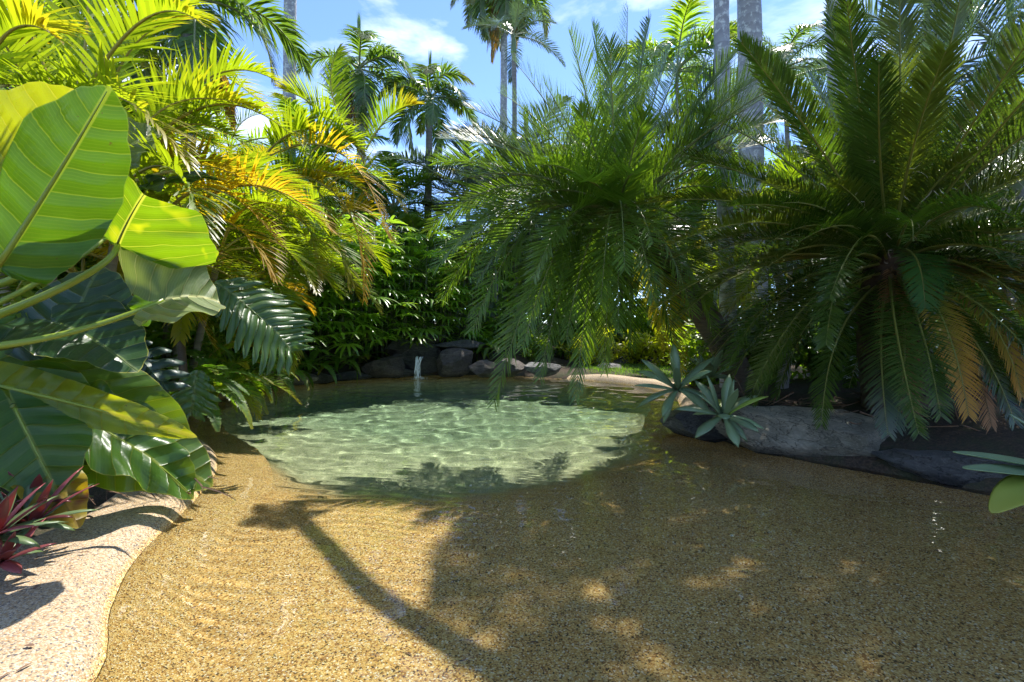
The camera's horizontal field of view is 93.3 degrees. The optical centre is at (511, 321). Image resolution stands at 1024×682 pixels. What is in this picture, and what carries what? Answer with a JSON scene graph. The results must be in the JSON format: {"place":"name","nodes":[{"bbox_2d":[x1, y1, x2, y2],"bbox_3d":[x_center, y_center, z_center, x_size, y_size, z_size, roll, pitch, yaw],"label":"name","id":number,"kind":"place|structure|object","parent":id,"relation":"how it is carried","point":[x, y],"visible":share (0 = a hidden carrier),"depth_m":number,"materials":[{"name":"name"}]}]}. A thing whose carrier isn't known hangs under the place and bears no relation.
{"place":"outdoors","nodes":[
{"label":"outdoors","id":0,"kind":"place"},
{"bbox_2d":[0,323,1023,537],"bbox_3d":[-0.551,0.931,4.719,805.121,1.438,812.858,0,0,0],"label":"ground","id":1,"kind":"structure","parent":0,"point":[1006,440],"depth_m":4.40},
{"bbox_2d":[0,244,169,348],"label":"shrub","id":2,"kind":"object","parent":1,"relation":"on","point":[62,275],"visible":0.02,"depth_m":4.62,"materials":[{"name":"green plant"}]},
{"bbox_2d":[0,307,212,528],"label":"philodendron","id":3,"kind":"object","parent":1,"relation":"on","point":[62,420],"visible":0.93,"depth_m":2.65,"materials":[{"name":"green plant"}]},
{"bbox_2d":[0,81,225,372],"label":"philodendron","id":4,"kind":"object","parent":1,"relation":"on","point":[72,193],"visible":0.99,"depth_m":2.39,"materials":[{"name":"green plant"}]},
{"bbox_2d":[0,0,248,280],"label":"golden cane palm","id":5,"kind":"object","parent":1,"relation":"on","point":[205,134],"visible":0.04,"depth_m":5.83,"materials":[{"name":"green plant"}]},
{"bbox_2d":[0,0,273,262],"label":"golden cane palm","id":6,"kind":"object","parent":1,"relation":"on","point":[144,64],"visible":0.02,"depth_m":6.85,"materials":[{"name":"green plant"}]},
{"bbox_2d":[0,0,331,351],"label":"golden cane palm","id":7,"kind":"object","parent":1,"relation":"on","point":[26,19],"visible":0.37,"depth_m":3.50,"materials":[{"name":"green plant"}]},
{"bbox_2d":[0,30,342,420],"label":"golden cane palm","id":8,"kind":"object","parent":1,"relation":"on","point":[233,217],"visible":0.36,"depth_m":4.42,"materials":[{"name":"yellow plant"}]},
{"bbox_2d":[44,0,314,319],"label":"foxtail palm","id":9,"kind":"object","parent":1,"relation":"on","point":[191,33],"visible":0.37,"depth_m":6.96,"materials":[{"name":"green plant"}]},
{"bbox_2d":[149,312,218,411],"bbox_3d":[-3.913,0.451,5.568,1.141,1.453,1.849,0,0,-36],"label":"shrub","id":10,"kind":"object","parent":1,"relation":"on","point":[192,334],"visible":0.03,"depth_m":5.59,"materials":[{"name":"green plant"}]},
{"bbox_2d":[145,324,234,392],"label":"fern","id":11,"kind":"object","parent":1,"relation":"on","point":[161,342],"visible":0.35,"depth_m":5.08,"materials":[{"name":"green plant"}]},
{"bbox_2d":[150,358,253,431],"bbox_3d":[-2.873,0.664,4.302,0.882,0.671,1.048,0,0,-41],"label":"fern","id":12,"kind":"object","parent":1,"relation":"on","point":[232,392],"visible":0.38,"depth_m":4.21,"materials":[{"name":"green plant"}]},
{"bbox_2d":[158,358,268,417],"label":"fern","id":13,"kind":"object","parent":1,"relation":"on","point":[222,369],"visible":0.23,"depth_m":4.96,"materials":[{"name":"green plant"}]},
{"bbox_2d":[117,63,313,226],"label":"golden cane palm","id":14,"kind":"object","parent":1,"relation":"on","point":[251,136],"visible":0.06,"depth_m":9.92,"materials":[{"name":"green plant"}]},
{"bbox_2d":[145,326,298,420],"bbox_3d":[-3.921,0.605,5.656,2.499,1.460,2.826,0,0,0],"label":"fern","id":15,"kind":"object","parent":1,"relation":"on","point":[252,378],"visible":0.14,"depth_m":5.78,"materials":[{"name":"green plant"}]},
{"bbox_2d":[85,103,391,376],"bbox_3d":[-4.190,-1.016,6.644,4.390,4.156,3.608,0,0,-31],"label":"golden cane palm","id":16,"kind":"object","parent":1,"relation":"on","point":[299,162],"visible":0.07,"depth_m":6.36,"materials":[{"name":"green plant"}]},
{"bbox_2d":[210,315,296,392],"bbox_3d":[-3.883,0.413,7.325,1.351,1.580,1.738,0,0,-35],"label":"shrub","id":17,"kind":"object","parent":1,"relation":"on","point":[239,352],"visible":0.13,"depth_m":7.11,"materials":[{"name":"green plant"}]},
{"bbox_2d":[169,142,353,356],"bbox_3d":[-4.962,-0.881,8.477,4.225,3.876,4.164,0,0,0],"label":"golden cane palm","id":18,"kind":"object","parent":1,"relation":"on","point":[344,222],"visible":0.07,"depth_m":7.82,"materials":[{"name":"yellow plant"}]},
{"bbox_2d":[208,204,346,351],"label":"lady palm","id":19,"kind":"object","parent":1,"relation":"on","point":[320,311],"visible":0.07,"depth_m":9.19,"materials":[{"name":"green plant"}]},
{"bbox_2d":[282,0,296,222],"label":"royal palm","id":20,"kind":"object","parent":1,"relation":"on","point":[290,6],"visible":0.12,"depth_m":13.86,"materials":[{"name":"grey plant"}]},
{"bbox_2d":[248,205,368,360],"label":"lady palm","id":21,"kind":"object","parent":1,"relation":"on","point":[336,338],"visible":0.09,"depth_m":9.56,"materials":[{"name":"green plant"}]},
{"bbox_2d":[233,92,392,224],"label":"feather palm","id":22,"kind":"object","parent":1,"relation":"on","point":[294,104],"visible":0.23,"depth_m":13.07,"materials":[{"name":"green plant"}]},
{"bbox_2d":[211,43,424,385],"bbox_3d":[-3.689,-1.683,7.698,4.598,5.488,3.722,0,0,23],"label":"golden cane palm","id":23,"kind":"object","parent":1,"relation":"on","point":[316,235],"visible":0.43,"depth_m":7.03,"materials":[{"name":"green plant"}]},
{"bbox_2d":[290,349,347,383],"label":"fern","id":24,"kind":"object","parent":1,"relation":"on","point":[312,357],"visible":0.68,"depth_m":9.16,"materials":[{"name":"green plant"}]},
{"bbox_2d":[256,202,394,360],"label":"lady palm","id":25,"kind":"object","parent":1,"relation":"on","point":[340,327],"visible":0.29,"depth_m":9.90,"materials":[{"name":"green plant"}]},
{"bbox_2d":[307,348,365,380],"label":"fern","id":26,"kind":"object","parent":1,"relation":"on","point":[335,361],"visible":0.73,"depth_m":9.77,"materials":[{"name":"green plant"}]},
{"bbox_2d":[336,371,371,380],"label":"rock","id":27,"kind":"object","parent":1,"relation":"on","point":[348,375],"visible":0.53,"depth_m":10.34,"materials":[{"name":"stone"}]},
{"bbox_2d":[296,13,414,320],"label":"foxtail palm","id":28,"kind":"object","parent":1,"relation":"on","point":[361,93],"visible":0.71,"depth_m":15.07,"materials":[{"name":"green plant"}]},
{"bbox_2d":[302,206,420,359],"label":"lady palm","id":29,"kind":"object","parent":1,"relation":"on","point":[367,330],"visible":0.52,"depth_m":10.33,"materials":[{"name":"green plant"}]},
{"bbox_2d":[317,215,446,356],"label":"lady palm","id":30,"kind":"object","parent":1,"relation":"on","point":[389,251],"visible":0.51,"depth_m":11.02,"materials":[{"name":"green plant"}]},
{"bbox_2d":[320,192,450,314],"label":"feather palm","id":31,"kind":"object","parent":1,"relation":"on","point":[374,220],"visible":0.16,"depth_m":14.22,"materials":[{"name":"plant"}]},
{"bbox_2d":[317,149,462,327],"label":"feather palm","id":32,"kind":"object","parent":1,"relation":"on","point":[408,178],"visible":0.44,"depth_m":13.99,"materials":[{"name":"green plant"}]},
{"bbox_2d":[347,241,435,342],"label":"lady palm","id":33,"kind":"object","parent":1,"relation":"on","point":[409,316],"visible":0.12,"depth_m":12.56,"materials":[{"name":"green plant"}]},
{"bbox_2d":[356,226,467,348],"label":"lady palm","id":34,"kind":"object","parent":1,"relation":"on","point":[425,300],"visible":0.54,"depth_m":11.50,"materials":[{"name":"green plant"}]},
{"bbox_2d":[393,341,440,373],"bbox_3d":[-2.225,0.931,11.445,1.179,0.959,0.586,0,0,0],"label":"rock","id":35,"kind":"object","parent":1,"relation":"on","point":[430,355],"visible":0.52,"depth_m":11.29,"materials":[{"name":"stone"}]},
{"bbox_2d":[384,339,411,354],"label":"rock","id":36,"kind":"object","parent":35,"relation":"on","point":[395,346],"visible":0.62,"depth_m":11.28,"materials":[{"name":"stone"}]},
{"bbox_2d":[350,208,484,329],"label":"feather palm","id":37,"kind":"object","parent":1,"relation":"on","point":[410,220],"visible":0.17,"depth_m":13.21,"materials":[{"name":"green plant"}]},
{"bbox_2d":[377,49,479,328],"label":"foxtail palm","id":38,"kind":"object","parent":1,"relation":"on","point":[430,117],"visible":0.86,"depth_m":14.92,"materials":[{"name":"green plant"}]},
{"bbox_2d":[384,230,497,350],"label":"lady palm","id":39,"kind":"object","parent":1,"relation":"on","point":[451,302],"visible":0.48,"depth_m":11.99,"materials":[{"name":"green plant"}]},
{"bbox_2d":[402,217,510,339],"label":"feather palm","id":40,"kind":"object","parent":1,"relation":"on","point":[471,274],"visible":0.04,"depth_m":15.30,"materials":[{"name":"green plant"}]},
{"bbox_2d":[358,129,560,323],"bbox_3d":[-1.450,-2.244,14.311,6.262,7.095,5.713,0,0,-44],"label":"feather palm","id":41,"kind":"object","parent":1,"relation":"on","point":[411,159],"visible":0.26,"depth_m":13.83,"materials":[{"name":"green plant"}]},
{"bbox_2d":[424,229,530,343],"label":"lady palm","id":42,"kind":"object","parent":1,"relation":"on","point":[470,287],"visible":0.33,"depth_m":12.59,"materials":[{"name":"green plant"}]},
{"bbox_2d":[402,131,563,314],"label":"feather palm","id":43,"kind":"object","parent":1,"relation":"on","point":[536,225],"visible":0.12,"depth_m":14.98,"materials":[{"name":"green plant"}]},
{"bbox_2d":[433,238,534,324],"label":"feather palm","id":44,"kind":"object","parent":1,"relation":"on","point":[492,305],"visible":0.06,"depth_m":16.13,"materials":[{"name":"green plant"}]},
{"bbox_2d":[468,320,520,357],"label":"shrub","id":45,"kind":"object","parent":1,"relation":"on","point":[489,337],"visible":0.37,"depth_m":12.33,"materials":[{"name":"green plant"}]},
{"bbox_2d":[450,0,554,325],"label":"foxtail palm","id":46,"kind":"object","parent":1,"relation":"on","point":[475,9],"visible":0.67,"depth_m":21.91,"materials":[{"name":"green plant"}]},
{"bbox_2d":[461,0,565,305],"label":"foxtail palm","id":47,"kind":"object","parent":1,"relation":"on","point":[512,79],"visible":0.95,"depth_m":16.92,"materials":[{"name":"green plant"}]},
{"bbox_2d":[479,292,547,346],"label":"shrub","id":48,"kind":"object","parent":1,"relation":"on","point":[498,320],"visible":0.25,"depth_m":13.00,"materials":[{"name":"green plant"}]},
{"bbox_2d":[509,329,548,360],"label":"shrub","id":49,"kind":"object","parent":1,"relation":"on","point":[533,350],"visible":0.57,"depth_m":12.04,"materials":[{"name":"green plant"}]},
{"bbox_2d":[477,200,583,335],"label":"feather palm","id":50,"kind":"object","parent":1,"relation":"on","point":[524,243],"visible":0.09,"depth_m":16.40,"materials":[{"name":"green plant"}]},
{"bbox_2d":[433,92,652,343],"bbox_3d":[0.812,-2.985,16.223,7.099,8.578,6.605,0,0,-12],"label":"feather palm","id":51,"kind":"object","parent":1,"relation":"on","point":[545,108],"visible":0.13,"depth_m":14.72,"materials":[{"name":"green plant"}]},
{"bbox_2d":[537,282,601,359],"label":"shrub","id":52,"kind":"object","parent":1,"relation":"on","point":[561,354],"visible":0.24,"depth_m":13.81,"materials":[{"name":"green plant"}]},
{"bbox_2d":[567,324,640,364],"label":"shrub","id":53,"kind":"object","parent":1,"relation":"on","point":[611,355],"visible":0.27,"depth_m":11.99,"materials":[{"name":"green plant"}]},
{"bbox_2d":[419,2,803,411],"bbox_3d":[1.458,-1.489,6.319,5.008,5.756,3.645,0,0,-24],"label":"date palm","id":54,"kind":"object","parent":1,"relation":"on","point":[608,174],"visible":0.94,"depth_m":5.64,"materials":[{"name":"green plant"}]},
{"bbox_2d":[573,296,657,357],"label":"shrub","id":55,"kind":"object","parent":1,"relation":"on","point":[614,324],"visible":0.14,"depth_m":14.44,"materials":[{"name":"green plant"}]},
{"bbox_2d":[610,329,659,363],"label":"shrub","id":56,"kind":"object","parent":1,"relation":"on","point":[633,357],"visible":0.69,"depth_m":12.17,"materials":[{"name":"green plant"}]},
{"bbox_2d":[603,288,690,359],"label":"shrub","id":57,"kind":"object","parent":1,"relation":"on","point":[646,326],"visible":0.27,"depth_m":13.77,"materials":[{"name":"green plant"}]},
{"bbox_2d":[631,322,687,366],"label":"shrub","id":58,"kind":"object","parent":1,"relation":"on","point":[662,358],"visible":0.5,"depth_m":11.96,"materials":[{"name":"green plant"}]},
{"bbox_2d":[331,201,1000,344],"bbox_3d":[0.078,-2.624,18.252,55.789,8.889,22.791,0,0,0],"label":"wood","id":59,"kind":"object","parent":1,"relation":"on","point":[651,294],"depth_m":23.56,"materials":[{"name":"plant"}]},
{"bbox_2d":[635,344,720,423],"bbox_3d":[1.868,0.662,5.289,1.113,0.887,0.846,0,0,0],"label":"agave","id":60,"kind":"object","parent":1,"relation":"on","point":[658,374],"visible":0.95,"depth_m":5.25,"materials":[{"name":"green plant"}]},
{"bbox_2d":[640,144,716,283],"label":"feather palm","id":61,"kind":"object","parent":1,"relation":"on","point":[703,205],"visible":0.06,"depth_m":18.01,"materials":[{"name":"plant"}]},
{"bbox_2d":[599,0,763,206],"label":"feather palm","id":62,"kind":"object","parent":1,"relation":"on","point":[685,14],"visible":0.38,"depth_m":19.32,"materials":[{"name":"green plant"}]},
{"bbox_2d":[664,337,710,385],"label":"shrub","id":63,"kind":"object","parent":1,"relation":"on","point":[705,357],"visible":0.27,"depth_m":8.31,"materials":[{"name":"green plant"}]},
{"bbox_2d":[664,304,719,383],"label":"shrub","id":64,"kind":"object","parent":1,"relation":"on","point":[710,354],"visible":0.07,"depth_m":8.46,"materials":[{"name":"green plant"}]},
{"bbox_2d":[656,174,733,244],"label":"feather palm","id":65,"kind":"object","parent":1,"relation":"on","point":[696,209],"visible":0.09,"depth_m":18.22,"materials":[{"name":"green plant"}]},
{"bbox_2d":[649,97,766,230],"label":"feather palm","id":66,"kind":"object","parent":1,"relation":"on","point":[696,168],"visible":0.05,"depth_m":18.83,"materials":[{"name":"green plant"}]},
{"bbox_2d":[682,350,736,381],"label":"agave","id":67,"kind":"object","parent":1,"relation":"on","point":[714,364],"visible":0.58,"depth_m":6.11,"materials":[{"name":"green plant"}]},
{"bbox_2d":[643,239,792,305],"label":"feather palm","id":68,"kind":"object","parent":1,"relation":"on","point":[715,295],"visible":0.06,"depth_m":10.93,"materials":[{"name":"plant"}]},
{"bbox_2d":[714,0,736,387],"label":"foxtail palm","id":69,"kind":"object","parent":1,"relation":"on","point":[721,27],"visible":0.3,"depth_m":7.42,"materials":[{"name":"grey plant"}]},
{"bbox_2d":[641,147,861,388],"bbox_3d":[3.599,-0.594,6.886,3.318,3.825,3.360,0,0,0],"label":"feather palm","id":70,"kind":"object","parent":1,"relation":"on","point":[791,173],"visible":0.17,"depth_m":6.70,"materials":[{"name":"plant"}]},
{"bbox_2d":[737,0,767,329],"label":"foxtail palm","id":71,"kind":"object","parent":1,"relation":"on","point":[749,17],"visible":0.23,"depth_m":10.82,"materials":[{"name":"grey plant"}]},
{"bbox_2d":[698,292,817,385],"bbox_3d":[3.779,0.367,7.424,1.284,1.635,2.080,0,0,-6],"label":"shrub","id":72,"kind":"object","parent":1,"relation":"on","point":[800,344],"visible":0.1,"depth_m":7.34,"materials":[{"name":"green plant"}]},
{"bbox_2d":[700,18,856,352],"bbox_3d":[8.004,-3.884,14.456,4.246,10.376,3.821,0,0,0],"label":"feather palm","id":73,"kind":"object","parent":1,"relation":"on","point":[804,29],"visible":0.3,"depth_m":14.18,"materials":[{"name":"green plant"}]},
{"bbox_2d":[744,268,858,380],"bbox_3d":[4.599,0.145,7.710,1.858,2.173,2.389,0,0,10],"label":"shrub","id":74,"kind":"object","parent":1,"relation":"on","point":[805,356],"visible":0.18,"depth_m":7.43,"materials":[{"name":"green plant"}]},
{"bbox_2d":[630,0,1023,440],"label":"cycad","id":75,"kind":"object","parent":1,"relation":"on","point":[880,183],"visible":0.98,"depth_m":4.27,"materials":[{"name":"green plant"}]},
{"bbox_2d":[827,0,853,378],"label":"foxtail palm","id":76,"kind":"object","parent":1,"relation":"on","point":[828,74],"visible":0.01,"depth_m":7.57,"materials":[{"name":"grey plant"}]},
{"bbox_2d":[708,373,1022,432],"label":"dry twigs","id":77,"kind":"object","parent":1,"relation":"on","point":[790,393],"visible":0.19,"depth_m":5.07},
{"bbox_2d":[780,0,1023,374],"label":"feather palm","id":78,"kind":"object","parent":1,"relation":"on","point":[871,15],"visible":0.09,"depth_m":9.18,"materials":[{"name":"green plant"}]},
{"bbox_2d":[872,0,1023,357],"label":"feather palm","id":79,"kind":"object","parent":1,"relation":"on","point":[983,30],"visible":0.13,"depth_m":8.37,"materials":[{"name":"green plant"}]},
{"bbox_2d":[925,278,1023,389],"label":"shrub","id":80,"kind":"object","parent":1,"relation":"on","point":[936,354],"visible":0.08,"depth_m":6.51,"materials":[{"name":"green plant"}]},
{"bbox_2d":[934,67,1023,376],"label":"feather palm","id":81,"kind":"object","parent":1,"relation":"on","point":[1018,186],"visible":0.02,"depth_m":6.58,"materials":[{"name":"green plant"}]},
{"bbox_2d":[953,414,1023,512],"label":"agave","id":82,"kind":"object","parent":1,"relation":"on","point":[1007,493],"visible":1,"depth_m":2.41,"materials":[{"name":"green plant"}]},
{"bbox_2d":[960,274,1023,395],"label":"shrub","id":83,"kind":"object","parent":1,"relation":"on","point":[1018,336],"visible":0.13,"depth_m":5.91,"materials":[{"name":"green plant"}]},
{"bbox_2d":[5,0,1023,322],"label":"sky","id":84,"kind":"structure","parent":0,"point":[413,27],"materials":[{"name":"blue"}]},
{"bbox_2d":[93,375,1023,681],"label":"water","id":85,"kind":"structure","parent":0,"point":[431,529],"depth_m":2.56,"materials":[{"name":"clear liquid"}]},
{"bbox_2d":[196,360,272,421],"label":"fern","id":86,"kind":"object","parent":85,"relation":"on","point":[232,365],"visible":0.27,"depth_m":5.89,"materials":[{"name":"green plant"}]},
{"bbox_2d":[237,358,293,404],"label":"fern","id":87,"kind":"object","parent":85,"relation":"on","point":[250,364],"visible":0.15,"depth_m":6.98,"materials":[{"name":"green plant"}]},
{"bbox_2d":[257,358,320,390],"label":"fern","id":88,"kind":"object","parent":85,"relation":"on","point":[301,373],"visible":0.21,"depth_m":8.51,"materials":[{"name":"green plant"}]},
{"bbox_2d":[436,348,472,376],"bbox_3d":[-1.315,0.943,11.105,0.854,0.696,0.672,0,0,-11],"label":"rock","id":89,"kind":"object","parent":85,"relation":"on","point":[453,362],"visible":0.96,"depth_m":10.93,"materials":[{"name":"stone"}]},
{"bbox_2d":[435,340,488,348],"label":"rock","id":90,"kind":"object","parent":89,"relation":"on","point":[467,344],"visible":0.88,"depth_m":11.27,"materials":[{"name":"stone"}]},
{"bbox_2d":[468,359,495,377],"bbox_3d":[-0.641,1.063,10.896,0.678,0.407,0.672,0,0,-17],"label":"rock","id":91,"kind":"object","parent":85,"relation":"in","point":[480,368],"visible":0.85,"depth_m":10.70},
{"bbox_2d":[495,358,524,376],"bbox_3d":[-0.006,1.032,10.892,0.636,0.443,0.582,0,0,26],"label":"rock","id":92,"kind":"object","parent":85,"relation":"on","point":[515,370],"visible":0.71,"depth_m":10.72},
{"bbox_2d":[524,362,560,377],"bbox_3d":[0.687,1.062,10.731,0.769,0.331,0.520,0,0,33],"label":"rock","id":93,"kind":"object","parent":85,"relation":"on","point":[553,369],"visible":0.77,"depth_m":10.57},
{"bbox_2d":[580,362,715,384],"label":"lawn","id":94,"kind":"structure","parent":0,"point":[643,366],"depth_m":10.92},
{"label":"pool floor","id":95,"kind":"structure","parent":0,"visible":0},
{"bbox_2d":[0,393,223,681],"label":"pool coping","id":96,"kind":"object","parent":95,"relation":"on","point":[58,616],"visible":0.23,"depth_m":2.13,"materials":[{"name":"stone"}]},
{"bbox_2d":[0,518,55,573],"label":"oyster plant","id":97,"kind":"object","parent":96,"relation":"on","point":[8,550],"visible":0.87,"depth_m":2.10,"materials":[{"name":"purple plant"}]},
{"bbox_2d":[0,483,66,552],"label":"oyster plant","id":98,"kind":"object","parent":96,"relation":"on","point":[7,521],"visible":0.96,"depth_m":2.12,"materials":[{"name":"red plant"}]},
{"bbox_2d":[0,466,99,537],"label":"oyster plant","id":99,"kind":"object","parent":96,"relation":"on","point":[38,512],"visible":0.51,"depth_m":2.37,"materials":[{"name":"red plant"}]},
{"bbox_2d":[0,476,235,677],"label":"leaf litter","id":100,"kind":"object","parent":96,"relation":"on","point":[91,499],"visible":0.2,"depth_m":3.05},
{"bbox_2d":[141,277,315,421],"bbox_3d":[-2.536,0.437,4.008,1.063,1.636,1.537,0,0,30],"label":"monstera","id":101,"kind":"object","parent":95,"relation":"on","point":[255,303],"visible":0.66,"depth_m":3.99,"materials":[{"name":"green plant"}]},
{"bbox_2d":[334,342,388,369],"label":"fern","id":102,"kind":"object","parent":95,"relation":"on","point":[367,353],"visible":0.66,"depth_m":10.76,"materials":[{"name":"green plant"}]},
{"bbox_2d":[361,356,404,377],"bbox_3d":[-2.854,1.044,10.826,0.873,0.564,0.700,0,0,23],"label":"rock","id":103,"kind":"object","parent":95,"relation":"on","point":[390,367],"visible":0.93,"depth_m":10.63,"materials":[{"name":"stone"}]},
{"bbox_2d":[567,374,707,406],"bbox_3d":[2.172,1.364,8.219,1.869,0.507,5.531,0,0,-8],"label":"pool coping","id":104,"kind":"object","parent":95,"relation":"on","point":[682,399],"visible":0.26,"depth_m":9.56,"materials":[{"name":"stone"}]},
{"bbox_2d":[660,405,726,440],"bbox_3d":[2.069,1.152,5.326,0.844,0.453,0.623,0,0,20],"label":"boulder","id":105,"kind":"object","parent":95,"relation":"on","point":[685,423],"visible":0.47,"depth_m":5.16,"materials":[{"name":"stone"}]},
{"bbox_2d":[708,405,889,457],"bbox_3d":[2.910,1.234,4.785,2.099,0.873,1.025,14,7,29],"label":"boulder","id":106,"kind":"object","parent":95,"relation":"on","point":[790,431],"visible":0.46,"depth_m":4.51,"materials":[{"name":"stone"}]},
{"bbox_2d":[674,374,767,446],"bbox_3d":[1.940,0.796,4.559,0.806,0.613,0.918,0,0,0],"label":"agave","id":107,"kind":"object","parent":106,"relation":"on","point":[727,405],"visible":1,"depth_m":4.42,"materials":[{"name":"green plant"}]},
{"bbox_2d":[870,448,1023,486],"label":"boulder","id":108,"kind":"object","parent":95,"relation":"on","point":[941,467],"visible":0.44,"depth_m":3.77,"materials":[{"name":"stone"}]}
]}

